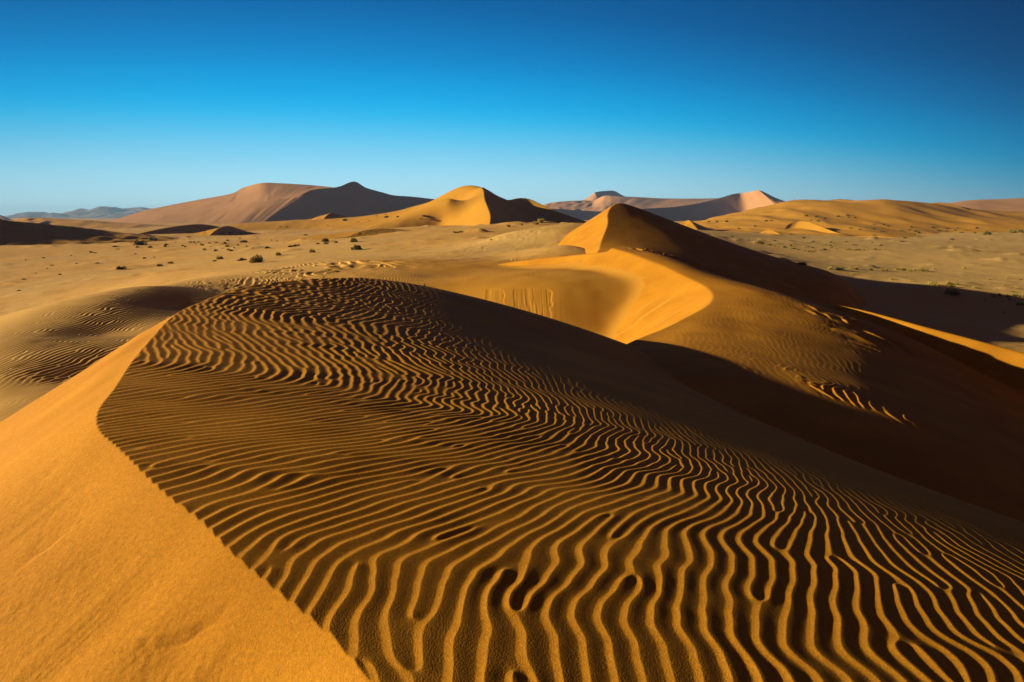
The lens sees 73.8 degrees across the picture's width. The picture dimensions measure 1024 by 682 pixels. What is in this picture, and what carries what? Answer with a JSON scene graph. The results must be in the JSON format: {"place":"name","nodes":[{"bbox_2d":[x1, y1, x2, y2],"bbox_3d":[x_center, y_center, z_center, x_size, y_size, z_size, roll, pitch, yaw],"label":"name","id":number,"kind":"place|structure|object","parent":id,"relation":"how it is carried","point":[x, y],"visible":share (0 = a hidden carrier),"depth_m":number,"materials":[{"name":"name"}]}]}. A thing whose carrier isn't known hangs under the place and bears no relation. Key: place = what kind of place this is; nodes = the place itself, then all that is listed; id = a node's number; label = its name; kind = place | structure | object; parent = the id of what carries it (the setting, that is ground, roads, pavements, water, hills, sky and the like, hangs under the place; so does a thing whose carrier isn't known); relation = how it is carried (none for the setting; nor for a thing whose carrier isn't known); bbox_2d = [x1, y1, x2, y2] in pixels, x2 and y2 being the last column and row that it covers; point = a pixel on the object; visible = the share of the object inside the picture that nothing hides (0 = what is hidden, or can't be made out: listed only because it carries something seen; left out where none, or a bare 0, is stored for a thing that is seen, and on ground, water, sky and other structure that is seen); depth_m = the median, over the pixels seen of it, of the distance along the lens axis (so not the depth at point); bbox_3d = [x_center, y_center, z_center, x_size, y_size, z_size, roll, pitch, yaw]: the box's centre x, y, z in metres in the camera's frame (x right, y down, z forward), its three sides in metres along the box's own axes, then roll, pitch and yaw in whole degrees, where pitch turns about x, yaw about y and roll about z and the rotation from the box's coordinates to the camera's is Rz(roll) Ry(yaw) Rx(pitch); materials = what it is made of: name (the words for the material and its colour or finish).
{"place":"outdoors","nodes":[
{"label":"outdoors","id":0,"kind":"place"},
{"bbox_2d":[0,215,10,219],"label":"skyline dune","id":1,"kind":"structure","parent":0,"point":[3,217],"depth_m":1381.07,"materials":[{"name":"beige sand"}]},
{"bbox_2d":[4,206,151,217],"bbox_3d":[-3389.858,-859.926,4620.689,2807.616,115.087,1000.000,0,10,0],"label":"hills","id":2,"kind":"structure","parent":0,"point":[105,212],"depth_m":4798.77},
{"bbox_2d":[0,221,178,245],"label":"shaded dune","id":3,"kind":"structure","parent":0,"point":[18,233],"depth_m":202.64,"materials":[{"name":"brown sand"}]},
{"bbox_2d":[9,218,180,228],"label":"dune","id":4,"kind":"structure","parent":0,"point":[83,223],"depth_m":587.39,"materials":[{"name":"beige sand"}]},
{"bbox_2d":[139,224,219,233],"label":"dune","id":5,"kind":"structure","parent":0,"point":[191,228],"depth_m":315.29,"materials":[{"name":"brown sand"}]},
{"bbox_2d":[187,226,256,235],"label":"dune","id":6,"kind":"structure","parent":0,"point":[225,230],"depth_m":291.19,"materials":[{"name":"brown sand"}]},
{"bbox_2d":[108,182,433,223],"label":"star dune","id":7,"kind":"structure","parent":0,"point":[262,202],"depth_m":909.65,"materials":[{"name":"brown sand"}]},
{"bbox_2d":[307,213,347,219],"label":"dune","id":8,"kind":"structure","parent":0,"point":[330,216],"depth_m":411.63,"materials":[{"name":"brown sand"}]},
{"bbox_2d":[285,229,412,241],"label":"dune","id":9,"kind":"structure","parent":0,"point":[370,232],"depth_m":140.08,"materials":[{"name":"sand"}]},
{"bbox_2d":[229,185,586,230],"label":"tall dune","id":10,"kind":"structure","parent":0,"point":[469,205],"depth_m":311.42,"materials":[{"name":"orange sand"}]},
{"bbox_2d":[0,278,1023,681],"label":"rippled dune","id":11,"kind":"structure","parent":0,"point":[342,480],"depth_m":3.68,"materials":[{"name":"orange sand"}]},
{"bbox_2d":[0,218,1023,343],"bbox_3d":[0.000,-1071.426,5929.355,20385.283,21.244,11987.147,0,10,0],"label":"desert plain","id":12,"kind":"structure","parent":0,"point":[996,258],"depth_m":103.69,"materials":[{"name":"sand"}]},
{"bbox_2d":[134,240,146,244],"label":"dark shrub","id":13,"kind":"object","parent":12,"relation":"on","point":[136,242],"visible":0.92,"depth_m":158.56,"materials":[{"name":"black plant"}]},
{"bbox_2d":[248,254,264,262],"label":"round shrub","id":14,"kind":"object","parent":12,"relation":"on","point":[259,258],"visible":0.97,"depth_m":73.35,"materials":[{"name":"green plant"}]},
{"bbox_2d":[350,244,362,249],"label":"dark shrub","id":15,"kind":"object","parent":12,"relation":"on","point":[357,247],"visible":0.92,"depth_m":95.92,"materials":[{"name":"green plant"}]},
{"bbox_2d":[943,288,960,295],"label":"round shrub","id":16,"kind":"object","parent":12,"relation":"on","point":[952,292],"visible":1,"depth_m":78.11,"materials":[{"name":"black plant"}]},
{"bbox_2d":[982,230,991,234],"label":"round shrub","id":17,"kind":"object","parent":12,"relation":"on","point":[987,232],"visible":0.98,"depth_m":294.77,"materials":[{"name":"yellow plant"}]},
{"bbox_2d":[0,245,1023,421],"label":"sand saddle","id":18,"kind":"object","parent":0,"point":[45,348],"visible":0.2,"depth_m":35.38,"materials":[{"name":"orange sand"}]},
{"bbox_2d":[0,0,1023,215],"label":"sky","id":19,"kind":"structure","parent":0,"point":[122,104],"materials":[{"name":"blue"}]},
{"bbox_2d":[552,209,600,219],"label":"skyline dune","id":20,"kind":"structure","parent":0,"point":[583,215],"depth_m":1593.90,"materials":[{"name":"grey sand"}]},
{"bbox_2d":[584,191,624,200],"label":"skyline dune","id":21,"kind":"structure","parent":0,"point":[595,196],"depth_m":2538.12,"materials":[{"name":"beige sand"}]},
{"bbox_2d":[544,196,717,211],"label":"skyline dune","id":22,"kind":"structure","parent":0,"point":[602,204],"depth_m":2013.78,"materials":[{"name":"beige sand"}]},
{"bbox_2d":[558,203,866,307],"bbox_3d":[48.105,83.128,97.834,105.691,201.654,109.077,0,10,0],"label":"ridge dune","id":23,"kind":"structure","parent":0,"point":[619,225],"depth_m":63.77,"materials":[{"name":"brown sand"}]},
{"bbox_2d":[679,220,745,231],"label":"dune","id":24,"kind":"structure","parent":0,"point":[691,224],"depth_m":321.07,"materials":[{"name":"orange sand"}]},
{"bbox_2d":[643,190,785,220],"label":"skyline dune","id":25,"kind":"structure","parent":0,"point":[734,203],"depth_m":1460.57,"materials":[{"name":"beige sand"}]},
{"bbox_2d":[498,248,1023,521],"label":"crescent dune","id":26,"kind":"structure","parent":0,"point":[878,397],"depth_m":18.27,"materials":[{"name":"orange sand"}]},
{"bbox_2d":[761,230,798,234],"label":"dune","id":27,"kind":"structure","parent":0,"point":[770,232],"depth_m":285.31,"materials":[{"name":"orange sand"}]},
{"bbox_2d":[785,221,840,233],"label":"dune","id":28,"kind":"structure","parent":0,"point":[805,225],"depth_m":330.60,"materials":[{"name":"orange sand"}]},
{"bbox_2d":[694,199,1023,237],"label":"amber slope","id":29,"kind":"structure","parent":0,"point":[921,217],"depth_m":386.68,"materials":[{"name":"orange sand"}]},
{"bbox_2d":[855,236,896,237],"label":"dune","id":30,"kind":"structure","parent":0,"point":[876,236],"depth_m":265.81,"materials":[{"name":"orange sand"}]},
{"bbox_2d":[822,304,1023,392],"bbox_3d":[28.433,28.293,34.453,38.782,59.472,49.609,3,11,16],"label":"dune","id":31,"kind":"structure","parent":0,"point":[1003,365],"depth_m":26.91,"materials":[{"name":"orange sand"}]},
{"bbox_2d":[932,202,966,209],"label":"dune","id":32,"kind":"structure","parent":0,"point":[948,204],"depth_m":453.69,"materials":[{"name":"orange sand"}]},
{"bbox_2d":[949,198,1023,210],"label":"skyline dune","id":33,"kind":"structure","parent":0,"point":[1014,204],"depth_m":928.95,"materials":[{"name":"brown sand"}]}
]}

